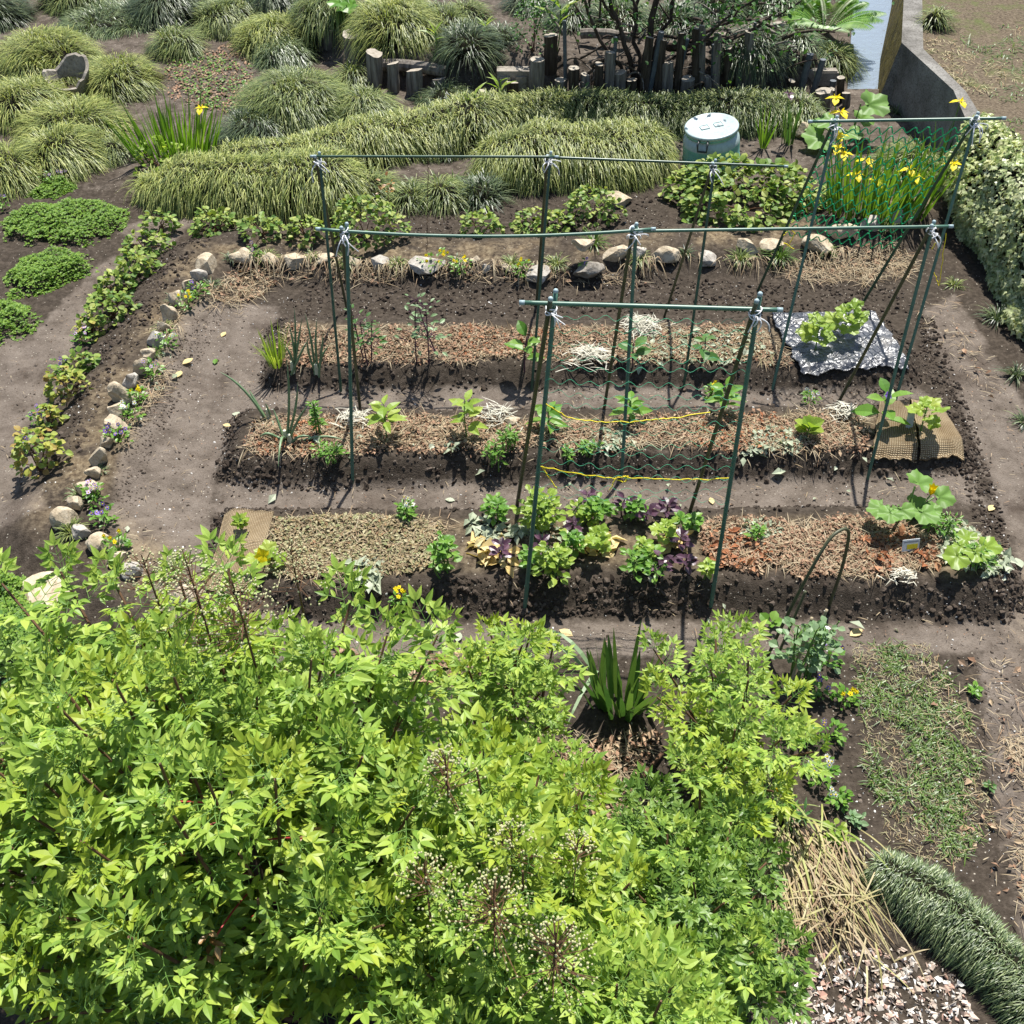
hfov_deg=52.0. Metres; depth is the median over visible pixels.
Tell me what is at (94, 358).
leafy shrub
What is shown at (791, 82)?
wooden post
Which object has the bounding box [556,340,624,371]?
straw pile
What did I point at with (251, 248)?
viola
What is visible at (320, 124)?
grass clump
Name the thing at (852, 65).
wooden post
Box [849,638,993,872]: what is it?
grass
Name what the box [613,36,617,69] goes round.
metal pipe
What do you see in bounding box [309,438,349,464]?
weed
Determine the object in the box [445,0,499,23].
grass clump
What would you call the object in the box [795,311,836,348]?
cucumber plant
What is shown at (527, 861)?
nandina shrub
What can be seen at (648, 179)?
grass clump
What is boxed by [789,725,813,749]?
viola
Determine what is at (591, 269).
stone
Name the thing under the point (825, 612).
garden cane
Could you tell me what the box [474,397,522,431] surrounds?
straw pile
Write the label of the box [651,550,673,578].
purple shiso
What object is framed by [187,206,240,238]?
leafy shrub
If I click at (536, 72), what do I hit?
wooden post
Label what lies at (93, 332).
leafy shrub
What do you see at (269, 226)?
leafy shrub
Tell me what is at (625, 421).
twine
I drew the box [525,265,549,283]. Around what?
stone
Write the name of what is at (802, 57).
fallen log
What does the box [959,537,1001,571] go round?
weed
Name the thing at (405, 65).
fallen log
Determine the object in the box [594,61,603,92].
wooden post
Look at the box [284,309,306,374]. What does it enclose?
spring onion
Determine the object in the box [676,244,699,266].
grass tuft
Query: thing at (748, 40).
wooden post
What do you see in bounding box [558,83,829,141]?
grass hedge
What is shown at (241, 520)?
plant
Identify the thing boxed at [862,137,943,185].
grass clump
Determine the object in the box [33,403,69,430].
leafy shrub
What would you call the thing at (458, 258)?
grass tuft
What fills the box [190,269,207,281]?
stone
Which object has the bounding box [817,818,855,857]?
weed
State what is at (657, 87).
wooden post
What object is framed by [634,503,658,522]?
purple shiso
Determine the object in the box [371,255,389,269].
stone
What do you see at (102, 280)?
leafy shrub
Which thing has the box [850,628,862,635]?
fallen leaf
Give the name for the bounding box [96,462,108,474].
grass tuft
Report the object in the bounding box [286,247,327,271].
grass tuft
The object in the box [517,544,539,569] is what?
leafy green
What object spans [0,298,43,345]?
clover patch
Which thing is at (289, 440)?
spring onion
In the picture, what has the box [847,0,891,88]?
water
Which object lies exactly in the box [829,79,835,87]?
wooden post
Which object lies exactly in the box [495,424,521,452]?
weed
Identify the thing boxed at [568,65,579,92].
wooden post
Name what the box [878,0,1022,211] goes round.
concrete wall
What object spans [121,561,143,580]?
stone
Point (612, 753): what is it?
dry straw
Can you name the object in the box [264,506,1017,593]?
clipping mulch
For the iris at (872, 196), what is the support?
on the ground at (24, 528)
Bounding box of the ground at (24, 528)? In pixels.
[0,0,1023,1023]
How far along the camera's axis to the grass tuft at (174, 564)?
5.30 m
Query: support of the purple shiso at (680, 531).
on the ground at (24, 528)
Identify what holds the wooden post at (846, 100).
on the ground at (24, 528)
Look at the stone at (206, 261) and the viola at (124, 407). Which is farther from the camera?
the stone at (206, 261)
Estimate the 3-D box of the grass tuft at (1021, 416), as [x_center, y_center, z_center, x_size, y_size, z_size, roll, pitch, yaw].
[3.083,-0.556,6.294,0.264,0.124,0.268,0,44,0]
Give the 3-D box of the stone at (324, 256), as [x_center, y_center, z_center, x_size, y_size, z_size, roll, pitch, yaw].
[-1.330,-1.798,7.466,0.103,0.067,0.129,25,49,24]
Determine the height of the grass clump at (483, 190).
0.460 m
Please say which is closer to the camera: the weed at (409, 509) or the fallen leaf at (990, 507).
the weed at (409, 509)
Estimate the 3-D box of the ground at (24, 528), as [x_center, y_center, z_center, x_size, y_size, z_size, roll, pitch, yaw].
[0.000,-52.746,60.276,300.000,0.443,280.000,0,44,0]
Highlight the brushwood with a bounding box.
[545,0,840,90]
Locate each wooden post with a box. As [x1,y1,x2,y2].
[324,27,334,50]
[343,29,359,70]
[366,48,382,90]
[387,61,399,92]
[406,68,422,96]
[432,77,446,93]
[506,81,517,93]
[529,56,544,94]
[544,33,557,75]
[555,77,566,91]
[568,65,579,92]
[580,72,589,90]
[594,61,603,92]
[604,50,614,93]
[614,69,626,96]
[626,78,636,93]
[639,36,653,97]
[648,31,663,92]
[653,39,666,95]
[661,60,673,97]
[672,32,685,95]
[672,38,689,91]
[679,75,694,95]
[692,26,699,95]
[699,25,705,93]
[704,74,711,92]
[711,44,713,92]
[712,32,720,94]
[723,46,732,91]
[735,53,753,92]
[744,30,753,91]
[788,78,794,90]
[797,53,813,95]
[810,58,825,96]
[815,87,832,109]
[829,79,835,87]
[836,75,844,102]
[842,92,850,107]
[848,57,856,70]
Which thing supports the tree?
on the ground at (24, 528)
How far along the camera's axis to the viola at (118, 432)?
5.98 m
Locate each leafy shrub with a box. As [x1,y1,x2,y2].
[0,586,34,685]
[9,425,73,478]
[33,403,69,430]
[42,365,93,405]
[62,346,100,373]
[71,313,108,340]
[82,288,142,328]
[92,269,137,301]
[112,249,165,283]
[118,229,175,259]
[137,207,182,238]
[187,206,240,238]
[237,211,287,247]
[285,214,329,248]
[330,192,411,250]
[460,205,505,234]
[509,206,577,233]
[561,183,627,231]
[658,151,830,232]
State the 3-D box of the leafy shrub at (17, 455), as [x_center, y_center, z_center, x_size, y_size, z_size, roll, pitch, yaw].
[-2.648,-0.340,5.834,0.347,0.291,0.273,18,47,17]
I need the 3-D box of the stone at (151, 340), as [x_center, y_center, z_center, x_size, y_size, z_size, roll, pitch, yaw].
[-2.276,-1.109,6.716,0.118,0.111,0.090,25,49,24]
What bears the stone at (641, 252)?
on the ground at (24, 528)
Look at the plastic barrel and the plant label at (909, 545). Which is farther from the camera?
the plastic barrel
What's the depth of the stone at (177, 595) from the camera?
5.10 m
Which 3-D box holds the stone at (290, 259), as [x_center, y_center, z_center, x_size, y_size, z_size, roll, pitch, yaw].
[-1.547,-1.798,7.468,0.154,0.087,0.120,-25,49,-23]
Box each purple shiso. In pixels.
[488,537,512,558]
[528,533,549,554]
[563,515,582,533]
[576,488,596,502]
[612,491,637,516]
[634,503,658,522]
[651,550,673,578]
[655,496,681,517]
[669,527,694,550]
[671,554,698,574]
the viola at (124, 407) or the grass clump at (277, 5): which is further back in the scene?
the grass clump at (277, 5)
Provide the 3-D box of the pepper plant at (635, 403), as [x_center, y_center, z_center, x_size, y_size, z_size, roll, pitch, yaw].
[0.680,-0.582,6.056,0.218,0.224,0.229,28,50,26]
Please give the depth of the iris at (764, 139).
8.89 m
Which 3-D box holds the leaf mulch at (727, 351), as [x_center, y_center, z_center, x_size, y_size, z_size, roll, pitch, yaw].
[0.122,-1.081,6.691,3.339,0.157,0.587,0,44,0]
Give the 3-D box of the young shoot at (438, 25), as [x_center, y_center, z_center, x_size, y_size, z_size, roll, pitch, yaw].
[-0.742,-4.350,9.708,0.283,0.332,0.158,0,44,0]
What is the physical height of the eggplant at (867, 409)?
0.286 m
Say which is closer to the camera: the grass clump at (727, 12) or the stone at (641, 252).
the stone at (641, 252)
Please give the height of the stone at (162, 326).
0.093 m
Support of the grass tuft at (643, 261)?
on the ground at (24, 528)
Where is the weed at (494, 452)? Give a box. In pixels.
[481,438,508,471]
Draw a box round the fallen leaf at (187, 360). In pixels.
[183,358,192,363]
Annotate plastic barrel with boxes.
[682,113,739,177]
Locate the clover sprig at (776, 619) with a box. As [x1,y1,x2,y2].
[759,611,782,628]
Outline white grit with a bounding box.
[6,196,1022,919]
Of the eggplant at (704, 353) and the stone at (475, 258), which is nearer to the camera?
the eggplant at (704, 353)
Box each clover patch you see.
[0,196,129,247]
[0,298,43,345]
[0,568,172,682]
[2,244,98,300]
[24,175,77,199]
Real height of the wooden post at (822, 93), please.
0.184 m
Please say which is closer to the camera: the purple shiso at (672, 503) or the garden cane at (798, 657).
the garden cane at (798, 657)
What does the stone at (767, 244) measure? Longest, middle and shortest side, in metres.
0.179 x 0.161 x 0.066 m
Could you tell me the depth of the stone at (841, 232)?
7.65 m
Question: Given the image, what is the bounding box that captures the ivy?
[936,112,1023,341]
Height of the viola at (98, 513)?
0.124 m
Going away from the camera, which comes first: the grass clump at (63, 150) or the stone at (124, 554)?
the stone at (124, 554)
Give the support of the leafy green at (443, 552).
on the ground at (24, 528)
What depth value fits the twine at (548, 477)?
4.84 m
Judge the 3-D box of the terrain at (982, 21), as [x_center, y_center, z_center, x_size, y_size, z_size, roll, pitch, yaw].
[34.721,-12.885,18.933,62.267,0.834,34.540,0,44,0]
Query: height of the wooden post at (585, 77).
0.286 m
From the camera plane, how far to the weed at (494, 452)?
5.84 m
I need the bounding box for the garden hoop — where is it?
[766,527,850,656]
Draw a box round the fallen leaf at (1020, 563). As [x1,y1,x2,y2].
[1015,558,1023,567]
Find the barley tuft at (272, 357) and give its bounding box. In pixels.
[252,319,290,368]
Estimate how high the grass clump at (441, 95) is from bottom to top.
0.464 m
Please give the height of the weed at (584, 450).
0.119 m
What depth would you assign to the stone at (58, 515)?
5.49 m
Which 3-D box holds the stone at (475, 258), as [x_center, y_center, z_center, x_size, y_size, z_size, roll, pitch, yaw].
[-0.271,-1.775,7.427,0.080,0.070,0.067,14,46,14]
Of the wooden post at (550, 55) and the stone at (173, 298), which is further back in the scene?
the wooden post at (550, 55)
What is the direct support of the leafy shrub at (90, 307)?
on the ground at (24, 528)
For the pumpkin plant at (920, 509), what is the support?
on the ground at (24, 528)
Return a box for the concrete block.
[497,66,528,94]
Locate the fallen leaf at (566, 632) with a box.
[559,629,572,635]
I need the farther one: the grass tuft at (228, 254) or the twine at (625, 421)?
the grass tuft at (228, 254)
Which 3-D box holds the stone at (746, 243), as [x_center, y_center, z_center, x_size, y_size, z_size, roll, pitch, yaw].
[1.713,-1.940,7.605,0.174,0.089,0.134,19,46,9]
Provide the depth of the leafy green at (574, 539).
5.25 m
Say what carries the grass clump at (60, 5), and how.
on the ground at (24, 528)
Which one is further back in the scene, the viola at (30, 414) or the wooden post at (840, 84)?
the wooden post at (840, 84)
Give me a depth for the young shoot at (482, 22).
9.80 m
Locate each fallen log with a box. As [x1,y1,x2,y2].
[383,58,447,76]
[580,28,631,42]
[721,21,785,34]
[721,34,780,51]
[774,46,816,68]
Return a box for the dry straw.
[0,221,1023,926]
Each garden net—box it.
[538,315,750,504]
[788,125,968,248]
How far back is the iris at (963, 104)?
8.43 m
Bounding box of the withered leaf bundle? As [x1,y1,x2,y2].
[752,809,930,1005]
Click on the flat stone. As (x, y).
(32, 581)
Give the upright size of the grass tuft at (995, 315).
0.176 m
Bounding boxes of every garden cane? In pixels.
[609,751,663,818]
[779,590,806,649]
[791,617,812,680]
[797,609,827,676]
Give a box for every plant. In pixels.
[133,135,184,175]
[230,512,249,529]
[243,539,286,568]
[344,304,387,365]
[364,394,407,437]
[394,292,450,364]
[449,389,488,437]
[525,401,568,433]
[609,391,652,422]
[617,775,889,933]
[705,376,742,408]
[768,615,845,681]
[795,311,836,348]
[824,298,869,334]
[866,469,956,524]
[905,396,949,430]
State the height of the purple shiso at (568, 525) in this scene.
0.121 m
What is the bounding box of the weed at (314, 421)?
[305,400,328,434]
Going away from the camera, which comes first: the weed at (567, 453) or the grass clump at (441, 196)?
the weed at (567, 453)
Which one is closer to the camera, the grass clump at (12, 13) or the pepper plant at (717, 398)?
the pepper plant at (717, 398)
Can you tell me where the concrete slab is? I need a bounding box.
[808,68,838,85]
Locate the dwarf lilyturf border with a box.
[856,846,1023,1023]
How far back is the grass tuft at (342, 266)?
7.40 m
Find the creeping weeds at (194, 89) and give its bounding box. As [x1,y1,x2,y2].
[163,42,252,112]
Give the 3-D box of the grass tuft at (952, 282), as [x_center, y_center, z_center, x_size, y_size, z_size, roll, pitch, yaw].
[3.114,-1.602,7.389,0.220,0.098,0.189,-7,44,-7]
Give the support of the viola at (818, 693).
on the ground at (24, 528)
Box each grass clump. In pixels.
[0,0,40,34]
[0,23,108,87]
[0,71,72,138]
[0,135,55,202]
[7,91,138,150]
[12,117,123,185]
[32,0,103,18]
[55,0,153,41]
[72,49,169,107]
[86,132,142,170]
[117,0,208,33]
[138,20,211,64]
[186,0,271,41]
[206,103,292,149]
[225,10,321,68]
[227,62,354,139]
[240,0,298,23]
[247,31,324,74]
[285,0,364,54]
[286,110,348,138]
[328,59,369,93]
[328,81,407,123]
[337,0,446,68]
[350,163,405,214]
[375,174,434,216]
[409,76,475,108]
[410,170,479,218]
[412,0,472,43]
[420,17,513,82]
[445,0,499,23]
[450,168,517,214]
[477,19,526,50]
[496,0,562,18]
[536,0,599,34]
[581,0,655,34]
[618,164,666,190]
[643,0,716,40]
[685,0,756,23]
[705,23,800,90]
[742,0,805,20]
[775,21,830,78]
[816,37,868,89]
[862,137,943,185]
[910,4,960,35]
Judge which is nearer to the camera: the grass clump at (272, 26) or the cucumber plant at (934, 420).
the cucumber plant at (934, 420)
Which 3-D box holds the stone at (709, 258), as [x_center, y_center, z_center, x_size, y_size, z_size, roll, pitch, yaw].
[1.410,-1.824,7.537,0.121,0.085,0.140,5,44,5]
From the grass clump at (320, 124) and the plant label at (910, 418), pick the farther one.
the grass clump at (320, 124)
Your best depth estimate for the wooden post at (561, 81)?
9.59 m
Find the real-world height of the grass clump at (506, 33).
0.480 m
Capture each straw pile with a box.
[328,402,371,428]
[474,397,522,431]
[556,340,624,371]
[614,311,675,340]
[821,400,869,422]
[877,566,916,585]
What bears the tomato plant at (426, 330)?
on the ground at (24, 528)
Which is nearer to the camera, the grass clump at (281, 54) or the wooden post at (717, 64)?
the wooden post at (717, 64)
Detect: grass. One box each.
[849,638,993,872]
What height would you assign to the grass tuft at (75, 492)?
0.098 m
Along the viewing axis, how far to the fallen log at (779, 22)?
9.93 m
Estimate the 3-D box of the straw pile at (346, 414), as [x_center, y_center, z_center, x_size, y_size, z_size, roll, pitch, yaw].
[-0.912,-0.546,6.096,0.316,0.082,0.255,0,44,0]
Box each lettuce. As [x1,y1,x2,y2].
[583,522,610,552]
[649,516,679,543]
[794,414,824,436]
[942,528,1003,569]
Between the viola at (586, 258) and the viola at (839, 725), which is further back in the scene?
the viola at (586, 258)
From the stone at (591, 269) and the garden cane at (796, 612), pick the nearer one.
the garden cane at (796, 612)
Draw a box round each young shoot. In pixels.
[418,20,443,57]
[460,82,486,99]
[475,16,496,30]
[488,73,515,93]
[530,0,579,51]
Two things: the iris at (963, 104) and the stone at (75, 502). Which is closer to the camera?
the stone at (75, 502)
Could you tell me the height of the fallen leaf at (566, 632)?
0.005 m
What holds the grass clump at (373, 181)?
on the ground at (24, 528)
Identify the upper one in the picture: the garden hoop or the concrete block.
the concrete block
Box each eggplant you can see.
[504,320,544,372]
[618,336,651,365]
[692,333,719,366]
[851,378,913,425]
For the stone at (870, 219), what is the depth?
7.75 m
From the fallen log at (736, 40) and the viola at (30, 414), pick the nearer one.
the viola at (30, 414)
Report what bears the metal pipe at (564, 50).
on the ground at (24, 528)
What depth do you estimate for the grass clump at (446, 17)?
10.07 m
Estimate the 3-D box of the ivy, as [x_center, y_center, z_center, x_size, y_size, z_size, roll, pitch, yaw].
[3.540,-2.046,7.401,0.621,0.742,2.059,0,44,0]
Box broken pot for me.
[42,52,88,97]
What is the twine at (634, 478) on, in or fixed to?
attached to the trellis at (755, 310)
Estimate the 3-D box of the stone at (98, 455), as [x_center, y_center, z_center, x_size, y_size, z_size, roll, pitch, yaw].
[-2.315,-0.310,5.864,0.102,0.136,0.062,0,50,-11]
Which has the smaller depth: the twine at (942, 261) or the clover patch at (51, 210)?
the twine at (942, 261)
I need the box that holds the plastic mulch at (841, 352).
[771,310,908,375]
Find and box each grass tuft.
[53,516,92,543]
[63,482,91,500]
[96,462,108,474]
[144,319,185,341]
[146,555,193,586]
[148,346,163,358]
[199,277,230,298]
[222,250,240,265]
[233,244,302,281]
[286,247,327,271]
[312,250,372,280]
[372,255,419,279]
[408,91,428,103]
[434,252,481,280]
[436,150,460,163]
[443,170,463,183]
[469,193,495,211]
[478,254,531,289]
[532,252,580,280]
[578,226,610,254]
[614,246,673,281]
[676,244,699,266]
[711,246,771,274]
[741,239,809,279]
[808,242,850,267]
[878,221,898,237]
[890,103,903,117]
[941,276,968,290]
[970,301,1006,329]
[991,360,1023,388]
[1004,404,1023,432]
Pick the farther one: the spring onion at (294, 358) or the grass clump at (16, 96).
the grass clump at (16, 96)
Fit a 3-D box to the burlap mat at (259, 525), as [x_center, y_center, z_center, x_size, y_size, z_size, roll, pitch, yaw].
[-1.397,0.199,5.385,0.287,0.085,0.577,0,44,0]
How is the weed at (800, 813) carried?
on the ground at (24, 528)
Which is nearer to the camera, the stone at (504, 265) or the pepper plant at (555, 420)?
the pepper plant at (555, 420)
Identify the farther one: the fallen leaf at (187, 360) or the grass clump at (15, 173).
the grass clump at (15, 173)
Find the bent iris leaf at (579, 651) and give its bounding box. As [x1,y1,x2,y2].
[547,630,598,724]
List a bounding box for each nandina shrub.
[0,524,481,1023]
[336,700,651,1023]
[429,611,594,764]
[455,898,737,1023]
[590,761,817,1023]
[635,609,834,838]
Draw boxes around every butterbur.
[327,0,395,14]
[801,89,889,149]
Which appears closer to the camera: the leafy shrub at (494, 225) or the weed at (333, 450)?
the weed at (333, 450)
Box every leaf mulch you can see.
[236,401,877,465]
[274,319,793,374]
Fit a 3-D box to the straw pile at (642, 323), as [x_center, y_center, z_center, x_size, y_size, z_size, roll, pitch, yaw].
[0.854,-1.235,6.833,0.408,0.105,0.316,-19,47,-18]
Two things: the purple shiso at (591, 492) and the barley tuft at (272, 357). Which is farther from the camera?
the barley tuft at (272, 357)
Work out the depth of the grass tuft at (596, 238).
7.60 m
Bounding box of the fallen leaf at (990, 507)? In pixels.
[988,505,994,510]
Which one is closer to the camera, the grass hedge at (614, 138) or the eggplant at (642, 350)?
the eggplant at (642, 350)
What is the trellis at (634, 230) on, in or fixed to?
on the ground at (24, 528)
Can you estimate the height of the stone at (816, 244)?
0.106 m
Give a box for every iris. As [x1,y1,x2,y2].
[104,81,224,167]
[574,622,670,721]
[754,96,778,148]
[781,90,803,145]
[822,94,960,225]
[914,97,966,171]
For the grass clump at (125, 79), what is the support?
on the ground at (24, 528)
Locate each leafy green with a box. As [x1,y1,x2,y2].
[426,530,462,578]
[479,492,510,525]
[509,484,566,532]
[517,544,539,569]
[531,540,575,587]
[559,529,585,557]
[565,496,598,526]
[583,492,617,524]
[615,494,648,520]
[619,544,666,584]
[634,535,656,558]
[672,510,703,531]
[697,557,715,579]
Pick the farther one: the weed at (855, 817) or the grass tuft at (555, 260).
the grass tuft at (555, 260)
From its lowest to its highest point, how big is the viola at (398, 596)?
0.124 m
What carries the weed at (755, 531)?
on the ground at (24, 528)
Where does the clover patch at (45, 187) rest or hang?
on the ground at (24, 528)
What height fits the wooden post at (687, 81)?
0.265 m
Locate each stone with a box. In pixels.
[21,571,69,609]
[49,506,79,530]
[66,496,83,509]
[71,524,90,539]
[76,479,100,496]
[84,466,100,478]
[85,531,109,551]
[88,447,107,466]
[100,435,113,447]
[103,414,128,437]
[107,381,133,404]
[107,402,124,415]
[107,551,127,562]
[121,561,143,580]
[122,372,138,388]
[133,358,148,374]
[140,348,155,359]
[147,330,164,348]
[157,322,170,332]
[160,304,178,322]
[168,290,183,307]
[172,584,205,605]
[182,279,198,290]
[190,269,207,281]
[195,252,216,273]
[228,247,255,263]
[259,252,278,263]
[283,253,307,269]
[317,253,333,264]
[342,256,361,268]
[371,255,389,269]
[408,256,445,274]
[467,255,479,263]
[482,264,490,273]
[501,263,513,272]
[504,415,520,424]
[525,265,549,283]
[571,239,595,251]
[573,261,604,278]
[602,245,627,261]
[607,191,631,207]
[631,246,646,258]
[651,246,679,262]
[700,250,716,266]
[736,238,757,254]
[759,238,783,252]
[795,122,808,137]
[801,234,833,253]
[827,223,857,238]
[860,215,879,231]
[891,208,904,223]
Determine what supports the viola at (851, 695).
on the ground at (24, 528)
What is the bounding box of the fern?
[778,0,886,34]
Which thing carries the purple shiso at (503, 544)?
on the clipping mulch at (884, 554)
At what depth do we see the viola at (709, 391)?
6.44 m
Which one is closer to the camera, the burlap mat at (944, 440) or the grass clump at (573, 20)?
the burlap mat at (944, 440)
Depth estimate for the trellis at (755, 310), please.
4.67 m
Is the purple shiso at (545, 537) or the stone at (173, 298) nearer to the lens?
the purple shiso at (545, 537)
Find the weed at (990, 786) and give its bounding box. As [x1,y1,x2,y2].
[983,779,996,793]
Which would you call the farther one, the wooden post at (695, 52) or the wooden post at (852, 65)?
the wooden post at (852, 65)
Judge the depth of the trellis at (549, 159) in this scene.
6.11 m
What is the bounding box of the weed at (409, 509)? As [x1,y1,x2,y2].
[395,499,417,521]
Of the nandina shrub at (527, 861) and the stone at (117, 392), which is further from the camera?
the stone at (117, 392)
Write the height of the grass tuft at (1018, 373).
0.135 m
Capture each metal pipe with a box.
[563,20,566,91]
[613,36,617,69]
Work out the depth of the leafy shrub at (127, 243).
7.66 m
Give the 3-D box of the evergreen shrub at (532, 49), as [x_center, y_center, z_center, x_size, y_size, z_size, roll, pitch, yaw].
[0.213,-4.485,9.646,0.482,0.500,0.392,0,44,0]
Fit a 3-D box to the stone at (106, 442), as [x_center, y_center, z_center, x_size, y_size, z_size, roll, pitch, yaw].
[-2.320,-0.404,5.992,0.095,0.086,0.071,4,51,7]
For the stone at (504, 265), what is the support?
on the ground at (24, 528)
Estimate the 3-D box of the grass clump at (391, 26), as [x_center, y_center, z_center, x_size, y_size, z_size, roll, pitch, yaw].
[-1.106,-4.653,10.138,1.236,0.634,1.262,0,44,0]
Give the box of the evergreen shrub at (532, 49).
[510,0,559,52]
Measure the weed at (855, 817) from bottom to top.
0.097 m
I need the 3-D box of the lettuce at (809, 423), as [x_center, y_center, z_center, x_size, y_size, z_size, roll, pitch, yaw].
[1.695,-0.471,5.981,0.151,0.169,0.135,-14,46,-14]
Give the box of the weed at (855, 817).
[844,809,868,829]
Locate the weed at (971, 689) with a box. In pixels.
[964,680,983,698]
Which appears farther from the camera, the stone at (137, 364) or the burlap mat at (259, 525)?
the stone at (137, 364)
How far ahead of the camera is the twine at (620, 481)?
4.85 m
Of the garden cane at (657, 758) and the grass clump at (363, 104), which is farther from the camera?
the grass clump at (363, 104)
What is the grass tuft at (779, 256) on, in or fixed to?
on the ground at (24, 528)
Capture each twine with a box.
[426,159,428,249]
[541,466,728,480]
[542,466,556,488]
[546,404,709,422]
[609,475,628,489]
[783,231,794,248]
[932,233,946,285]
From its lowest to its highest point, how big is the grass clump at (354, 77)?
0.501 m
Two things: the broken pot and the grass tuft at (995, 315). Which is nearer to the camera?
the grass tuft at (995, 315)
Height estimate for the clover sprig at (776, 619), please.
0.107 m
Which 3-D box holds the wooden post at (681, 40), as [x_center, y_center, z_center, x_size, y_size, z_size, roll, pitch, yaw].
[1.510,-3.986,9.534,0.083,0.722,0.078,0,44,0]
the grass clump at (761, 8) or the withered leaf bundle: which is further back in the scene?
the grass clump at (761, 8)
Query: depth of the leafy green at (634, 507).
5.44 m
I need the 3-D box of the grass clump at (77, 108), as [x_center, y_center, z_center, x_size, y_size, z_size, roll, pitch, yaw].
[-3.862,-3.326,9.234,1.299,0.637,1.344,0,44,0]
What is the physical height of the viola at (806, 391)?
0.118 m
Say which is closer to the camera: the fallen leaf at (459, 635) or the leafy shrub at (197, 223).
the fallen leaf at (459, 635)
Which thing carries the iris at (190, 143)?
on the ground at (24, 528)
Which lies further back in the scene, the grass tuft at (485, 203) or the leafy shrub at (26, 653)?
the grass tuft at (485, 203)
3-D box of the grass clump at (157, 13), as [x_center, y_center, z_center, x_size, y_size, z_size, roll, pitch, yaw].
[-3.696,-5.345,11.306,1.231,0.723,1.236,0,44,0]
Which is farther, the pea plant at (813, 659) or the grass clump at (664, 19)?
the grass clump at (664, 19)
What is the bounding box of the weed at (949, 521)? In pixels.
[921,511,963,538]
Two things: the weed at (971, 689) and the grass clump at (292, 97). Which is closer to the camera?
the weed at (971, 689)
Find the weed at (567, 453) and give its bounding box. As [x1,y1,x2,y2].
[561,443,575,464]
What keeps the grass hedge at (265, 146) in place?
on the ground at (24, 528)
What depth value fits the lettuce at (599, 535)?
5.23 m
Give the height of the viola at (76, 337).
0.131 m
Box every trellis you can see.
[310,151,787,391]
[315,220,953,483]
[515,288,782,607]
[756,111,1005,400]
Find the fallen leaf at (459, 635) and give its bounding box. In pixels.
[455,633,461,640]
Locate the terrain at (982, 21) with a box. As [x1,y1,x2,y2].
[922,0,1023,142]
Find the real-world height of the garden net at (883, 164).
0.981 m
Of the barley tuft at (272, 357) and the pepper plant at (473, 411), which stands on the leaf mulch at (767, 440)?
the pepper plant at (473, 411)
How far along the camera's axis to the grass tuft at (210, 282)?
7.23 m
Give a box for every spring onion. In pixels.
[220,372,271,419]
[259,357,309,465]
[270,434,343,445]
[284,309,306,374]
[305,315,328,377]
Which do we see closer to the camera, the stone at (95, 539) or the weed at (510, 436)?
the stone at (95, 539)
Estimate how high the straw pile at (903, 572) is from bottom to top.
0.071 m
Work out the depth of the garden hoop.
4.82 m
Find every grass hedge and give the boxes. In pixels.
[118,141,376,227]
[206,126,317,161]
[289,83,577,171]
[460,111,682,199]
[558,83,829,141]
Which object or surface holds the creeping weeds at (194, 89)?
on the ground at (24, 528)
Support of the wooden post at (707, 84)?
on the ground at (24, 528)
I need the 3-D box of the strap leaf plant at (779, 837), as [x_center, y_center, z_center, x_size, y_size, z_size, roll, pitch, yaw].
[0.839,1.309,4.317,1.326,0.414,0.870,0,44,0]
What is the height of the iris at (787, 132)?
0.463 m
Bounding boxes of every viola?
[0,194,10,211]
[14,433,34,453]
[26,403,50,425]
[38,168,68,182]
[47,356,67,374]
[69,325,94,343]
[76,479,108,506]
[87,502,119,528]
[99,422,133,442]
[101,528,132,552]
[118,400,145,420]
[126,384,147,402]
[139,357,165,381]
[154,329,177,349]
[174,289,195,310]
[186,280,209,298]
[247,241,261,256]
[388,585,413,607]
[416,247,453,271]
[448,254,472,274]
[512,257,533,277]
[577,257,587,268]
[704,380,716,398]
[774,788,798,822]
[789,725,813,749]
[800,387,821,405]
[803,673,837,701]
[803,753,841,786]
[814,717,847,746]
[817,642,844,667]
[824,784,854,812]
[829,682,861,709]
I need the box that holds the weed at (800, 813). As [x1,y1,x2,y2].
[778,797,811,835]
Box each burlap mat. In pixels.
[206,508,273,591]
[871,400,917,462]
[909,399,963,460]
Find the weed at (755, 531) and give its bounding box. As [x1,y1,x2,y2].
[743,522,766,540]
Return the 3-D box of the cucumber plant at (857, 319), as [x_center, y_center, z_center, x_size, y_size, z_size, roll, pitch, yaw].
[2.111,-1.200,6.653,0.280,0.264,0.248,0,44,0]
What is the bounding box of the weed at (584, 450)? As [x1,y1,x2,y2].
[575,438,604,457]
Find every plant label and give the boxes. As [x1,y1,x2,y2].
[901,538,919,553]
[905,412,914,427]
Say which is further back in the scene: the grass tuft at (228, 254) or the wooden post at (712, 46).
the wooden post at (712, 46)
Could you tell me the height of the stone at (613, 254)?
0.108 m
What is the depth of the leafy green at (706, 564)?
5.17 m
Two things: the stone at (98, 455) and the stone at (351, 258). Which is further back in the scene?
the stone at (351, 258)
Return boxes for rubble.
[787,947,979,1023]
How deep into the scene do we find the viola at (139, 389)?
6.24 m
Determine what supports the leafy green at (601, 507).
on the ground at (24, 528)
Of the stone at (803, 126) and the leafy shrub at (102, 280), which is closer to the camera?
the leafy shrub at (102, 280)
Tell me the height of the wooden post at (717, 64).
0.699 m
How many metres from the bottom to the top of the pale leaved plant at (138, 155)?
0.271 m
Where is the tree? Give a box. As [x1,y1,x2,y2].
[482,0,894,91]

